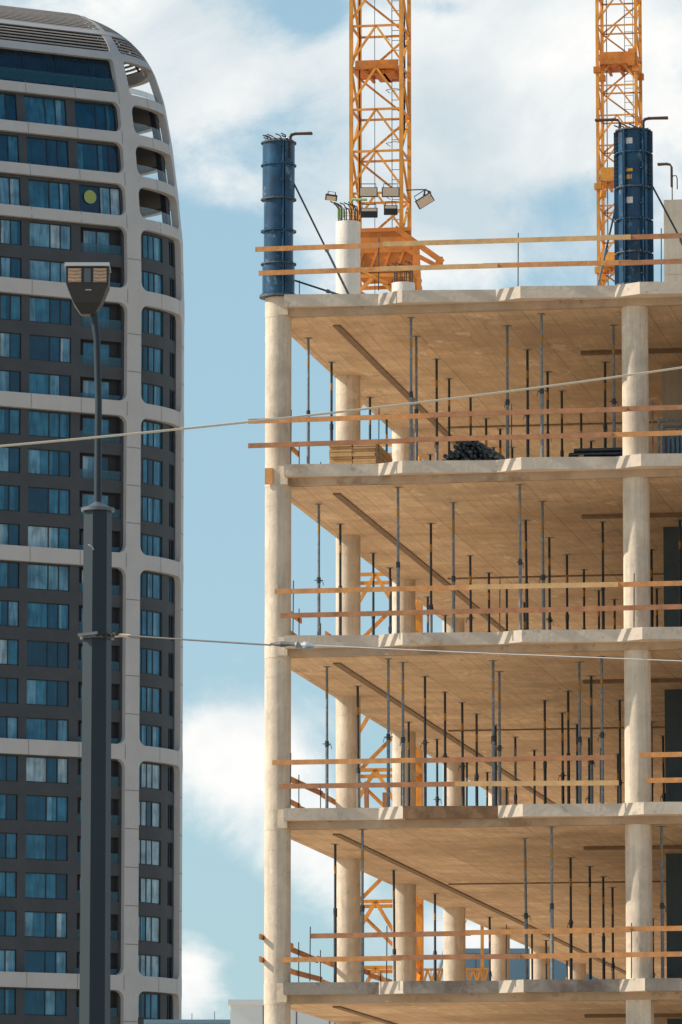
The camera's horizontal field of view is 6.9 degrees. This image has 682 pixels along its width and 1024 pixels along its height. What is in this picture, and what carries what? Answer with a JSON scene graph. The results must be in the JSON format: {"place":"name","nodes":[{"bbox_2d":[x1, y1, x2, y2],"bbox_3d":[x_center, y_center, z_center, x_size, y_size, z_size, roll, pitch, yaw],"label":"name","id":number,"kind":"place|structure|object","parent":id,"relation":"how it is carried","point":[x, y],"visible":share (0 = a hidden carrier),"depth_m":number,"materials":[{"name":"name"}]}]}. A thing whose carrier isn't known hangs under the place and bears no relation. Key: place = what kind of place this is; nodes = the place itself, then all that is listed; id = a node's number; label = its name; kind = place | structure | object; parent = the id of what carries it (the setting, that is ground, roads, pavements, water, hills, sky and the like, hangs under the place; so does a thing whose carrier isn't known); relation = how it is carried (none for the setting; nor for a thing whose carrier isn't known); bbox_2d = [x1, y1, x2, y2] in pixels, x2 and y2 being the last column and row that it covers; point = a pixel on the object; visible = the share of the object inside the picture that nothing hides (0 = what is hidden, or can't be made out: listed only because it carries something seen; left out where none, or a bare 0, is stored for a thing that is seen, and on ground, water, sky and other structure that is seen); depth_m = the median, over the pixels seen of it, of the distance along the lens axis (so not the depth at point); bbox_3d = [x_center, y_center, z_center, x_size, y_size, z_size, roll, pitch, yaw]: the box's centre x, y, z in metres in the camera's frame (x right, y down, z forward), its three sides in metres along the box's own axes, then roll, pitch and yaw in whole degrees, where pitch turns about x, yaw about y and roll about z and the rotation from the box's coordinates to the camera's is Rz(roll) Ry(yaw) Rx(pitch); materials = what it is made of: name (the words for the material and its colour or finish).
{"place":"outdoors","nodes":[
{"label":"outdoors","id":0,"kind":"place"},
{"bbox_2d":[0,367,681,446],"bbox_3d":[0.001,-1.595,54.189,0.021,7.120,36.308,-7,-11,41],"label":"overhead cable","id":1,"kind":"object","parent":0,"point":[253,421],"visible":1,"depth_m":53.95,"materials":[{"name":"beige plastic"}]},
{"bbox_2d":[0,0,681,1019],"label":"sky","id":2,"kind":"structure","parent":0,"point":[503,92],"materials":[{"name":"blue"}]},
{"bbox_2d":[424,919,488,980],"bbox_3d":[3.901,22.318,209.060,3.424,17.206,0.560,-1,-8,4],"label":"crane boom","id":3,"kind":"object","parent":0,"point":[482,970],"visible":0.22,"depth_m":209.57,"materials":[{"name":"orange paint"}]},
{"bbox_2d":[437,948,597,980],"bbox_3d":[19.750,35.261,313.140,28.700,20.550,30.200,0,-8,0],"label":"blue building","id":4,"kind":"structure","parent":0,"point":[517,969],"depth_m":299.59,"materials":[{"name":"grey"}]},
{"bbox_3d":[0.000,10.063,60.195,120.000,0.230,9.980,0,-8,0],"label":"pavement","id":5,"kind":"structure","parent":0,"visible":0},
{"bbox_2d":[64,262,130,1023],"bbox_3d":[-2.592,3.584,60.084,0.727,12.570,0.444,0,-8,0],"label":"street lamp","id":6,"kind":"object","parent":5,"relation":"on","point":[88,285],"visible":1,"depth_m":60.19,"materials":[{"name":"metal"}]},
{"label":"ground","id":7,"kind":"structure","parent":0,"visible":0},
{"bbox_2d":[0,5,184,1023],"bbox_3d":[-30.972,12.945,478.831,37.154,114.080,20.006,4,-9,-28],"label":"round tower","id":8,"kind":"structure","parent":7,"relation":"on","point":[80,157],"depth_m":475.83,"materials":[{"name":"grey concrete"}]},
{"bbox_2d":[0,988,15,1014],"bbox_3d":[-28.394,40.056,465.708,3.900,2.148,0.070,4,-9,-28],"label":"window","id":9,"kind":"structure","parent":8,"relation":"in","point":[7,996],"depth_m":466.26,"materials":[{"name":"blue glass"}]},
{"bbox_2d":[0,910,15,936],"bbox_3d":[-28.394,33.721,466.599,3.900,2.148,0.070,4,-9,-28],"label":"window","id":10,"kind":"structure","parent":8,"relation":"in","point":[7,918],"depth_m":467.17,"materials":[{"name":"blue glass"}]},
{"bbox_2d":[0,871,15,897],"bbox_3d":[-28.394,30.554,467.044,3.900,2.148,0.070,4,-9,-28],"label":"window","id":11,"kind":"structure","parent":8,"relation":"in","point":[7,879],"depth_m":467.62,"materials":[{"name":"blue glass"}]},
{"bbox_2d":[0,832,16,858],"bbox_3d":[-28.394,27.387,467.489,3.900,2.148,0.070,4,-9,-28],"label":"window","id":12,"kind":"structure","parent":8,"relation":"in","point":[8,841],"depth_m":468.08,"materials":[{"name":"blue glass"}]},
{"bbox_2d":[0,794,16,819],"bbox_3d":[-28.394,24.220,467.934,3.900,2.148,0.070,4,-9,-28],"label":"window","id":13,"kind":"structure","parent":8,"relation":"in","point":[8,802],"depth_m":468.42,"materials":[{"name":"blue glass"}]},
{"bbox_2d":[0,755,16,780],"bbox_3d":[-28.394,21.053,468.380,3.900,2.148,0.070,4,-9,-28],"label":"window","id":14,"kind":"structure","parent":8,"relation":"in","point":[8,763],"depth_m":468.88,"materials":[{"name":"blue glass"}]},
{"bbox_2d":[0,93,16,120],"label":"window","id":15,"kind":"structure","parent":8,"relation":"in","point":[7,101],"depth_m":477.90,"materials":[{"name":"blue glass"}]},
{"bbox_2d":[0,716,17,738],"bbox_3d":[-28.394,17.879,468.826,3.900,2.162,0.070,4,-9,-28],"label":"window","id":16,"kind":"structure","parent":8,"relation":"in","point":[8,725],"depth_m":469.34,"materials":[{"name":"blue glass"}]},
{"bbox_2d":[0,677,17,703],"bbox_3d":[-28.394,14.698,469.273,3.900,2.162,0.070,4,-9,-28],"label":"window","id":17,"kind":"structure","parent":8,"relation":"in","point":[8,686],"depth_m":469.80,"materials":[{"name":"blue glass"}]},
{"bbox_2d":[0,639,17,664],"bbox_3d":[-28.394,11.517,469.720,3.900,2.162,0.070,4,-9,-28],"label":"window","id":18,"kind":"structure","parent":8,"relation":"in","point":[8,647],"depth_m":470.26,"materials":[{"name":"blue glass"}]},
{"bbox_2d":[0,600,18,626],"bbox_3d":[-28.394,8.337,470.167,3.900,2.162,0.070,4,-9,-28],"label":"window","id":19,"kind":"structure","parent":8,"relation":"in","point":[9,610],"depth_m":470.72,"materials":[{"name":"blue glass"}]},
{"bbox_2d":[0,561,18,587],"bbox_3d":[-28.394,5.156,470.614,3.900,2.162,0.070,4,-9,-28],"label":"window","id":20,"kind":"structure","parent":8,"relation":"in","point":[9,571],"depth_m":471.06,"materials":[{"name":"blue glass"}]},
{"bbox_2d":[0,523,18,545],"bbox_3d":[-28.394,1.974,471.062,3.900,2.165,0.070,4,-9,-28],"label":"window","id":21,"kind":"structure","parent":8,"relation":"in","point":[9,533],"depth_m":471.52,"materials":[{"name":"blue glass"}]},
{"bbox_2d":[0,134,18,162],"bbox_3d":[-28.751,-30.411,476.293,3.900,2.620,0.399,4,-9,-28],"label":"window","id":22,"kind":"structure","parent":8,"relation":"in","point":[9,152],"depth_m":476.85,"materials":[{"name":"blue glass"}]},
{"bbox_2d":[0,485,19,511],"bbox_3d":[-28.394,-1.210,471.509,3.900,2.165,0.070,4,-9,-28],"label":"window","id":23,"kind":"structure","parent":8,"relation":"in","point":[9,494],"depth_m":471.98,"materials":[{"name":"blue glass"}]},
{"bbox_2d":[0,447,19,472],"bbox_3d":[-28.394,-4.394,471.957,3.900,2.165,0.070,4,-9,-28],"label":"window","id":24,"kind":"structure","parent":8,"relation":"in","point":[9,456],"depth_m":472.44,"materials":[{"name":"blue glass"}]},
{"bbox_2d":[0,408,19,434],"bbox_3d":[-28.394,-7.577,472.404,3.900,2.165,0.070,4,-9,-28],"label":"window","id":25,"kind":"structure","parent":8,"relation":"in","point":[9,418],"depth_m":472.91,"materials":[{"name":"blue glass"}]},
{"bbox_2d":[0,370,19,391],"bbox_3d":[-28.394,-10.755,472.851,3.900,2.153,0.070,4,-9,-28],"label":"window","id":26,"kind":"structure","parent":8,"relation":"in","point":[9,380],"depth_m":473.37,"materials":[{"name":"blue glass"}]},
{"bbox_2d":[0,332,20,358],"bbox_3d":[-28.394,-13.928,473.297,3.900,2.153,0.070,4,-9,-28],"label":"window","id":27,"kind":"structure","parent":8,"relation":"in","point":[10,343],"depth_m":473.71,"materials":[{"name":"blue glass"}]},
{"bbox_2d":[0,294,20,320],"bbox_3d":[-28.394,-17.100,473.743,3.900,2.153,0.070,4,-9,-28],"label":"window","id":28,"kind":"structure","parent":8,"relation":"in","point":[10,305],"depth_m":474.18,"materials":[{"name":"blue glass"}]},
{"bbox_2d":[0,256,20,277],"bbox_3d":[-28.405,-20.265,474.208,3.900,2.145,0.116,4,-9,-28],"label":"window","id":29,"kind":"structure","parent":8,"relation":"in","point":[10,267],"depth_m":474.64,"materials":[{"name":"blue glass"}]},
{"bbox_2d":[0,219,20,245],"bbox_3d":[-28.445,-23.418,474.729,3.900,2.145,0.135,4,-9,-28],"label":"window","id":30,"kind":"structure","parent":8,"relation":"in","point":[10,230],"depth_m":475.22,"materials":[{"name":"blue glass"}]},
{"bbox_2d":[0,176,20,205],"bbox_3d":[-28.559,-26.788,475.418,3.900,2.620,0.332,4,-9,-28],"label":"window","id":31,"kind":"structure","parent":8,"relation":"in","point":[9,187],"depth_m":475.92,"materials":[{"name":"blue glass"}]},
{"bbox_2d":[24,989,65,1015],"bbox_3d":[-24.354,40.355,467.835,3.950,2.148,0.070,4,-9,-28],"label":"window","id":32,"kind":"structure","parent":8,"relation":"in","point":[39,1002],"depth_m":467.85,"materials":[{"name":"blue glass"}]},
{"bbox_2d":[24,95,66,125],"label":"window","id":33,"kind":"structure","parent":8,"relation":"in","point":[41,110],"depth_m":479.42,"materials":[{"name":"blue glass"}]},
{"bbox_2d":[25,950,66,972],"bbox_3d":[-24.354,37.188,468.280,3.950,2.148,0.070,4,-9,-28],"label":"window","id":34,"kind":"structure","parent":8,"relation":"in","point":[37,961],"depth_m":468.31,"materials":[{"name":"blue glass"}]},
{"bbox_2d":[25,911,66,938],"bbox_3d":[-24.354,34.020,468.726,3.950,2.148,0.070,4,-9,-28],"label":"window","id":35,"kind":"structure","parent":8,"relation":"in","point":[37,924],"depth_m":468.77,"materials":[{"name":"blue glass"}]},
{"bbox_2d":[25,872,66,899],"bbox_3d":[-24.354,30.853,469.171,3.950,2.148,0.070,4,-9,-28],"label":"window","id":36,"kind":"structure","parent":8,"relation":"in","point":[37,885],"depth_m":469.23,"materials":[{"name":"blue glass"}]},
{"bbox_2d":[25,833,66,860],"bbox_3d":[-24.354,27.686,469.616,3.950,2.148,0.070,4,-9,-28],"label":"window","id":37,"kind":"structure","parent":8,"relation":"in","point":[38,846],"depth_m":469.68,"materials":[{"name":"blue glass"}]},
{"bbox_2d":[26,795,67,821],"bbox_3d":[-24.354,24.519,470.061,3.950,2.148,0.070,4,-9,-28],"label":"window","id":38,"kind":"structure","parent":8,"relation":"in","point":[38,807],"depth_m":470.03,"materials":[{"name":"blue glass"}]},
{"bbox_2d":[26,756,67,783],"bbox_3d":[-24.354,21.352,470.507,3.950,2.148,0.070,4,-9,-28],"label":"window","id":39,"kind":"structure","parent":8,"relation":"in","point":[38,769],"depth_m":470.49,"materials":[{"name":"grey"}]},
{"bbox_2d":[26,717,67,740],"bbox_3d":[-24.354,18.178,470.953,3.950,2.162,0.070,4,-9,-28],"label":"window","id":40,"kind":"structure","parent":8,"relation":"in","point":[36,728],"depth_m":470.95,"materials":[{"name":"blue glass"}]},
{"bbox_2d":[27,679,67,706],"bbox_3d":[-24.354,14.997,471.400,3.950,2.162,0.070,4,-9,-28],"label":"window","id":41,"kind":"structure","parent":8,"relation":"in","point":[39,692],"depth_m":471.41,"materials":[{"name":"blue glass"}]},
{"bbox_2d":[26,137,68,167],"bbox_3d":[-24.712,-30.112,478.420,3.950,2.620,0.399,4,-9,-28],"label":"window","id":42,"kind":"structure","parent":8,"relation":"in","point":[48,152],"depth_m":478.48,"materials":[{"name":"blue glass"}]},
{"bbox_2d":[27,640,68,667],"bbox_3d":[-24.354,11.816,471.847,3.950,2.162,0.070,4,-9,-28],"label":"window","id":43,"kind":"structure","parent":8,"relation":"in","point":[39,653],"depth_m":471.87,"materials":[{"name":"blue glass"}]},
{"bbox_2d":[27,602,68,629],"bbox_3d":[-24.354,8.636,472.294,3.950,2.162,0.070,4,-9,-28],"label":"window","id":44,"kind":"structure","parent":8,"relation":"in","point":[39,615],"depth_m":472.33,"materials":[{"name":"blue glass"}]},
{"bbox_2d":[30,259,65,282],"bbox_3d":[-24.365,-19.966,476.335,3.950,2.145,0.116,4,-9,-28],"label":"window","id":45,"kind":"structure","parent":8,"relation":"in","point":[44,270],"depth_m":476.27,"materials":[{"name":"blue glass"}]},
{"bbox_2d":[28,563,68,591],"bbox_3d":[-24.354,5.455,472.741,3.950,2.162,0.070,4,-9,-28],"label":"window","id":46,"kind":"structure","parent":8,"relation":"in","point":[40,576],"depth_m":472.79,"materials":[{"name":"blue glass"}]},
{"bbox_2d":[28,525,68,548],"bbox_3d":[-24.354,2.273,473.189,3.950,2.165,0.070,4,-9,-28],"label":"window","id":47,"kind":"structure","parent":8,"relation":"in","point":[38,536],"depth_m":473.25,"materials":[{"name":"blue glass"}]},
{"bbox_2d":[28,487,69,514],"bbox_3d":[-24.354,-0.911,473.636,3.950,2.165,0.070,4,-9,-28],"label":"window","id":48,"kind":"structure","parent":8,"relation":"in","point":[40,500],"depth_m":473.71,"materials":[{"name":"blue glass"}]},
{"bbox_2d":[28,448,69,476],"bbox_3d":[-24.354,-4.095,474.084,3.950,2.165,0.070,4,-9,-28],"label":"window","id":49,"kind":"structure","parent":8,"relation":"in","point":[41,462],"depth_m":474.06,"materials":[{"name":"blue glass"}]},
{"bbox_2d":[28,179,69,209],"bbox_3d":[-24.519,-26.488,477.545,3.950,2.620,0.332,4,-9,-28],"label":"window","id":50,"kind":"structure","parent":8,"relation":"in","point":[42,194],"depth_m":477.55,"materials":[{"name":"blue glass"}]},
{"bbox_2d":[29,410,69,438],"bbox_3d":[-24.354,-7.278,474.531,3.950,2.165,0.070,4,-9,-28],"label":"window","id":51,"kind":"structure","parent":8,"relation":"in","point":[41,423],"depth_m":474.52,"materials":[{"name":"blue glass"}]},
{"bbox_2d":[29,372,69,395],"bbox_3d":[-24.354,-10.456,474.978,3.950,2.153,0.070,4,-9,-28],"label":"window","id":52,"kind":"structure","parent":8,"relation":"in","point":[39,383],"depth_m":474.99,"materials":[{"name":"blue glass"}]},
{"bbox_2d":[29,334,70,362],"bbox_3d":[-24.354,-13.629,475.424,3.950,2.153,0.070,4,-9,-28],"label":"window","id":53,"kind":"structure","parent":8,"relation":"in","point":[42,348],"depth_m":475.45,"materials":[{"name":"blue glass"}]},
{"bbox_2d":[30,297,70,324],"bbox_3d":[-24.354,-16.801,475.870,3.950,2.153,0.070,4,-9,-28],"label":"window","id":54,"kind":"structure","parent":8,"relation":"in","point":[42,310],"depth_m":475.92,"materials":[{"name":"blue glass"}]},
{"bbox_2d":[30,222,70,249],"bbox_3d":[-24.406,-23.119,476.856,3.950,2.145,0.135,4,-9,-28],"label":"window","id":55,"kind":"structure","parent":8,"relation":"in","point":[43,235],"depth_m":476.85,"materials":[{"name":"blue glass"}]},
{"bbox_2d":[74,101,115,130],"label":"window","id":56,"kind":"structure","parent":8,"relation":"in","point":[97,116],"depth_m":481.64,"materials":[{"name":"blue glass"}]},
{"bbox_2d":[77,142,117,172],"bbox_3d":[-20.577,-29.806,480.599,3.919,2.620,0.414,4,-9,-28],"label":"window","id":57,"kind":"structure","parent":8,"relation":"in","point":[96,157],"depth_m":480.70,"materials":[{"name":"blue glass"}]},
{"bbox_2d":[79,184,120,214],"bbox_3d":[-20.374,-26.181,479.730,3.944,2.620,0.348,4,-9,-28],"label":"window","id":58,"kind":"structure","parent":8,"relation":"in","point":[107,201],"depth_m":479.88,"materials":[{"name":"blue glass"}]},
{"bbox_2d":[138,993,158,1019],"bbox_3d":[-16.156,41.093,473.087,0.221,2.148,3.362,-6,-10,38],"label":"window","id":59,"kind":"structure","parent":8,"relation":"in","point":[148,1003],"depth_m":473.14,"materials":[{"name":"blue glass"}]},
{"bbox_2d":[138,954,158,976],"bbox_3d":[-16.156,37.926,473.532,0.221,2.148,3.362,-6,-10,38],"label":"window","id":60,"kind":"structure","parent":8,"relation":"in","point":[148,965],"depth_m":473.66,"materials":[{"name":"blue glass"}]},
{"bbox_2d":[138,916,159,942],"bbox_3d":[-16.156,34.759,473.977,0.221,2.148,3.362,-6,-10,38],"label":"window","id":61,"kind":"structure","parent":8,"relation":"in","point":[148,926],"depth_m":474.06,"materials":[{"name":"blue glass"}]},
{"bbox_2d":[138,877,159,904],"bbox_3d":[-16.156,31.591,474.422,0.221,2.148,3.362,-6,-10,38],"label":"window","id":62,"kind":"structure","parent":8,"relation":"in","point":[149,888],"depth_m":474.52,"materials":[{"name":"blue glass"}]},
{"bbox_2d":[139,839,159,865],"bbox_3d":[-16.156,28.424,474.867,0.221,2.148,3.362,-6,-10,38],"label":"window","id":63,"kind":"structure","parent":8,"relation":"in","point":[149,850],"depth_m":474.99,"materials":[{"name":"blue glass"}]},
{"bbox_2d":[139,801,159,827],"bbox_3d":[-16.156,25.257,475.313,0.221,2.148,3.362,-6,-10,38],"label":"window","id":64,"kind":"structure","parent":8,"relation":"in","point":[149,812],"depth_m":475.45,"materials":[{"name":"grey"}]},
{"bbox_2d":[139,763,159,789],"bbox_3d":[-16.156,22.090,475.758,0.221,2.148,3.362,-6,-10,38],"label":"window","id":65,"kind":"structure","parent":8,"relation":"in","point":[149,774],"depth_m":475.80,"materials":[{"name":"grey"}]},
{"bbox_2d":[139,724,159,746],"bbox_3d":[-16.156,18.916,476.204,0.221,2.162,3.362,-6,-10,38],"label":"window","id":66,"kind":"structure","parent":8,"relation":"in","point":[149,735],"depth_m":476.38,"materials":[{"name":"blue glass"}]},
{"bbox_2d":[139,686,160,713],"bbox_3d":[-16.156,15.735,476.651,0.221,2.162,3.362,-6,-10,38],"label":"window","id":67,"kind":"structure","parent":8,"relation":"in","point":[150,697],"depth_m":476.73,"materials":[{"name":"blue glass"}]},
{"bbox_2d":[140,648,160,675],"bbox_3d":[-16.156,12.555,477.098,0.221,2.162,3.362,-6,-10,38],"label":"window","id":68,"kind":"structure","parent":8,"relation":"in","point":[150,659],"depth_m":477.20,"materials":[{"name":"blue glass"}]},
{"bbox_2d":[140,610,160,636],"bbox_3d":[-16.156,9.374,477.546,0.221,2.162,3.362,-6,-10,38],"label":"window","id":69,"kind":"structure","parent":8,"relation":"in","point":[150,621],"depth_m":477.66,"materials":[{"name":"blue glass"}]},
{"bbox_2d":[140,572,160,599],"bbox_3d":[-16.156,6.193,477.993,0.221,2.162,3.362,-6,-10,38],"label":"window","id":70,"kind":"structure","parent":8,"relation":"in","point":[150,583],"depth_m":478.13,"materials":[{"name":"blue glass"}]},
{"bbox_2d":[140,534,160,556],"bbox_3d":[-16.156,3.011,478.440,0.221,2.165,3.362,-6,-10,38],"label":"window","id":71,"kind":"structure","parent":8,"relation":"in","point":[150,545],"depth_m":478.60,"materials":[{"name":"blue glass"}]},
{"bbox_2d":[140,496,160,523],"bbox_3d":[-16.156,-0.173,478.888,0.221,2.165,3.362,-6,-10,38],"label":"window","id":72,"kind":"structure","parent":8,"relation":"in","point":[150,508],"depth_m":478.95,"materials":[{"name":"blue glass"}]},
{"bbox_2d":[141,458,161,486],"bbox_3d":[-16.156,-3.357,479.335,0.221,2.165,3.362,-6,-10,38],"label":"window","id":73,"kind":"structure","parent":8,"relation":"in","point":[151,470],"depth_m":479.42,"materials":[{"name":"blue glass"}]},
{"bbox_2d":[141,420,161,448],"bbox_3d":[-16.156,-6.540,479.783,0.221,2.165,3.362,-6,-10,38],"label":"window","id":74,"kind":"structure","parent":8,"relation":"in","point":[150,439],"depth_m":479.88,"materials":[{"name":"blue glass"}]},
{"bbox_2d":[141,383,161,405],"bbox_3d":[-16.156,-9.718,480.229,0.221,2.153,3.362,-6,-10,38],"label":"window","id":75,"kind":"structure","parent":8,"relation":"in","point":[150,394],"depth_m":480.35,"materials":[{"name":"blue glass"}]},
{"bbox_2d":[141,345,161,373],"bbox_3d":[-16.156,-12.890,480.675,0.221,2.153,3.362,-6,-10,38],"label":"window","id":76,"kind":"structure","parent":8,"relation":"in","point":[151,357],"depth_m":480.70,"materials":[{"name":"blue glass"}]},
{"bbox_2d":[141,308,161,336],"bbox_3d":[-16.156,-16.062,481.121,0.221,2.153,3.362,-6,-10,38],"label":"window","id":77,"kind":"structure","parent":8,"relation":"in","point":[151,320],"depth_m":481.17,"materials":[{"name":"blue glass"}]},
{"bbox_2d":[141,270,161,293],"bbox_3d":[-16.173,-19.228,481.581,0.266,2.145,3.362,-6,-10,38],"label":"window","id":78,"kind":"structure","parent":8,"relation":"in","point":[151,282],"depth_m":481.76,"materials":[{"name":"blue glass"}]},
{"bbox_2d":[141,234,161,262],"bbox_3d":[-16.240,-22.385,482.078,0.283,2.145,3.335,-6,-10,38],"label":"window","id":79,"kind":"structure","parent":8,"relation":"in","point":[150,245],"depth_m":482.23,"materials":[{"name":"blue glass"}]},
{"bbox_2d":[228,1000,334,1023],"bbox_3d":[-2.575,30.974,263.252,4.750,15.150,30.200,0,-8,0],"label":"pale building","id":80,"kind":"structure","parent":7,"relation":"on","point":[246,1011],"depth_m":249.34,"materials":[{"name":"grey concrete"}]},
{"bbox_2d":[349,0,443,981],"bbox_3d":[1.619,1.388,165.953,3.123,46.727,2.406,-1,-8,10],"label":"tower crane","id":81,"kind":"object","parent":7,"relation":"on","point":[381,70],"visible":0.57,"depth_m":167.12,"materials":[{"name":"orange paint"}]},
{"bbox_2d":[263,116,681,1023],"bbox_3d":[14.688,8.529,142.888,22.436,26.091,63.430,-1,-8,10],"label":"concrete building","id":82,"kind":"structure","parent":7,"relation":"on","point":[459,860],"depth_m":118.69,"materials":[{"name":"beige concrete"}]},
{"bbox_2d":[259,138,296,299],"bbox_3d":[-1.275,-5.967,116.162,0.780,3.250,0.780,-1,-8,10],"label":"column form","id":83,"kind":"object","parent":82,"relation":"on","point":[278,166],"depth_m":115.92,"materials":[{"name":"blue paint"}]},
{"bbox_2d":[314,504,323,634],"bbox_3d":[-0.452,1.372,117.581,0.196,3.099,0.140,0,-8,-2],"label":"steel prop","id":84,"kind":"object","parent":82,"relation":"on","point":[318,580],"visible":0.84,"depth_m":117.60,"materials":[{"name":"grey metal"}]},
{"bbox_2d":[259,934,392,981],"bbox_3d":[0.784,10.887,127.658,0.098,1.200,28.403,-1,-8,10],"label":"guardrail","id":85,"kind":"object","parent":82,"relation":"attached to","point":[298,973],"visible":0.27,"depth_m":119.56,"materials":[{"name":"brown wood"}]},
{"bbox_2d":[324,666,331,807],"bbox_3d":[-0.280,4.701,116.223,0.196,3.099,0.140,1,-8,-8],"label":"steel prop","id":86,"kind":"object","parent":82,"relation":"on","point":[327,744],"visible":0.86,"depth_m":116.18,"materials":[{"name":"grey metal"}]},
{"bbox_2d":[332,844,339,981],"bbox_3d":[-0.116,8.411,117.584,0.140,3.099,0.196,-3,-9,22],"label":"steel prop","id":87,"kind":"object","parent":82,"relation":"on","point":[335,909],"visible":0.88,"depth_m":117.58,"materials":[{"name":"grey metal"}]},
{"bbox_2d":[329,444,392,463],"bbox_3d":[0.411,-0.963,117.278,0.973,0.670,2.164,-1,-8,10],"label":"plank stack","id":88,"kind":"object","parent":82,"relation":"on","point":[353,454],"visible":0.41,"depth_m":116.27,"materials":[{"name":"brown wood"}]},
{"bbox_2d":[359,829,366,981],"bbox_3d":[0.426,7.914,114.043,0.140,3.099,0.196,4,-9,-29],"label":"steel prop","id":89,"kind":"object","parent":82,"relation":"on","point":[362,908],"visible":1,"depth_m":114.03,"materials":[{"name":"grey metal"}]},
{"bbox_2d":[383,658,391,806],"bbox_3d":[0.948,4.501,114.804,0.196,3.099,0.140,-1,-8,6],"label":"steel prop","id":90,"kind":"object","parent":82,"relation":"on","point":[387,737],"visible":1,"depth_m":114.80,"materials":[{"name":"grey metal"}]},
{"bbox_2d":[248,400,681,462],"bbox_3d":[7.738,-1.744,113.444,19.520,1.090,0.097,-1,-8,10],"label":"guardrail","id":91,"kind":"object","parent":82,"relation":"on","point":[511,437],"visible":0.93,"depth_m":114.29,"materials":[{"name":"brown wood"}]},
{"bbox_2d":[255,228,681,290],"bbox_3d":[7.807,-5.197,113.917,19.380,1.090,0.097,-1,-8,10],"label":"guardrail","id":92,"kind":"object","parent":82,"relation":"on","point":[518,240],"visible":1,"depth_m":114.76,"materials":[{"name":"brown wood"}]},
{"bbox_2d":[443,441,505,459],"bbox_3d":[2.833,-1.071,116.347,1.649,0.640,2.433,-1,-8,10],"label":"tube pile","id":93,"kind":"object","parent":82,"relation":"on","point":[473,450],"visible":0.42,"depth_m":115.37,"materials":[{"name":"metal"}]},
{"bbox_2d":[272,748,681,806],"bbox_3d":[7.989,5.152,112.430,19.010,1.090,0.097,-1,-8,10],"label":"guardrail","id":94,"kind":"object","parent":82,"relation":"on","point":[401,760],"visible":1,"depth_m":113.34,"materials":[{"name":"brown wood"}]},
{"bbox_2d":[275,573,681,633],"bbox_3d":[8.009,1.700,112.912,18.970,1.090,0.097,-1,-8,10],"label":"guardrail","id":95,"kind":"object","parent":82,"relation":"on","point":[499,610],"visible":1,"depth_m":113.79,"materials":[{"name":"brown wood"}]},
{"bbox_2d":[281,923,681,980],"bbox_3d":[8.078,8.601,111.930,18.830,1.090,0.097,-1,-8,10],"label":"guardrail","id":96,"kind":"object","parent":82,"relation":"on","point":[506,956],"visible":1,"depth_m":112.79,"materials":[{"name":"brown wood"}]},
{"bbox_2d":[490,660,497,805],"bbox_3d":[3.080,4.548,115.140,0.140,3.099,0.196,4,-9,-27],"label":"steel prop","id":97,"kind":"object","parent":82,"relation":"on","point":[493,738],"visible":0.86,"depth_m":115.13,"materials":[{"name":"grey metal"}]},
{"bbox_2d":[495,671,502,805],"bbox_3d":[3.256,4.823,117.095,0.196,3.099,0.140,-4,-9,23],"label":"steel prop","id":98,"kind":"object","parent":82,"relation":"on","point":[499,748],"visible":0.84,"depth_m":117.11,"materials":[{"name":"grey metal"}]},
{"bbox_2d":[521,838,530,979],"bbox_3d":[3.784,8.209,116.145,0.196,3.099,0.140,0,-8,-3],"label":"steel prop","id":99,"kind":"object","parent":82,"relation":"on","point":[526,916],"visible":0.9,"depth_m":116.13,"materials":[{"name":"grey metal"}]},
{"bbox_2d":[537,313,545,456],"bbox_3d":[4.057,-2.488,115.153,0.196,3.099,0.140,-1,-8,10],"label":"steel prop","id":100,"kind":"object","parent":82,"relation":"on","point":[542,390],"visible":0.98,"depth_m":115.13,"materials":[{"name":"grey metal"}]},
{"bbox_2d":[550,826,553,978],"bbox_3d":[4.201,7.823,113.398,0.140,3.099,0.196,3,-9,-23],"label":"steel prop","id":101,"kind":"object","parent":82,"relation":"on","point":[551,905],"visible":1,"depth_m":113.36,"materials":[{"name":"grey metal"}]},
{"bbox_2d":[576,661,582,803],"bbox_3d":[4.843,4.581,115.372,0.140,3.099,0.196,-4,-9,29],"label":"steel prop","id":102,"kind":"object","parent":82,"relation":"on","point":[579,739],"visible":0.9,"depth_m":115.36,"materials":[{"name":"grey metal"}]},
{"bbox_2d":[569,447,622,456],"bbox_3d":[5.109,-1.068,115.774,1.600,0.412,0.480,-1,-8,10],"label":"prop bundle","id":103,"kind":"object","parent":82,"relation":"on","point":[598,452],"visible":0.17,"depth_m":115.58,"materials":[{"name":"metal"}]},
{"bbox_2d":[597,656,605,803],"bbox_3d":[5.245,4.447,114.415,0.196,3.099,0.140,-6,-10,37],"label":"steel prop","id":104,"kind":"object","parent":82,"relation":"on","point":[601,735],"visible":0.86,"depth_m":114.39,"materials":[{"name":"grey metal"}]},
{"bbox_2d":[614,126,653,284],"bbox_3d":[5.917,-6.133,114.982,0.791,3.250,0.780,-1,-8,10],"label":"column form","id":105,"kind":"object","parent":82,"relation":"on","point":[633,181],"depth_m":114.78,"materials":[{"name":"blue paint"}]},
{"bbox_2d":[657,826,665,977],"bbox_3d":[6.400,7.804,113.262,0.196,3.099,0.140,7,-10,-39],"label":"steel prop","id":106,"kind":"object","parent":82,"relation":"on","point":[662,906],"visible":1,"depth_m":113.24,"materials":[{"name":"grey metal"}]},
{"bbox_2d":[657,419,681,453],"bbox_3d":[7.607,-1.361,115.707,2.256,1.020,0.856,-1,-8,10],"label":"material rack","id":107,"kind":"object","parent":82,"relation":"on","point":[673,444],"visible":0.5,"depth_m":115.58,"materials":[{"name":"metal"}]},
{"bbox_2d":[593,0,643,284],"bbox_3d":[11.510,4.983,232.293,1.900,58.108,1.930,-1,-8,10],"label":"tower crane","id":108,"kind":"object","parent":7,"relation":"on","point":[624,61],"visible":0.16,"depth_m":234.89,"materials":[{"name":"orange paint"}]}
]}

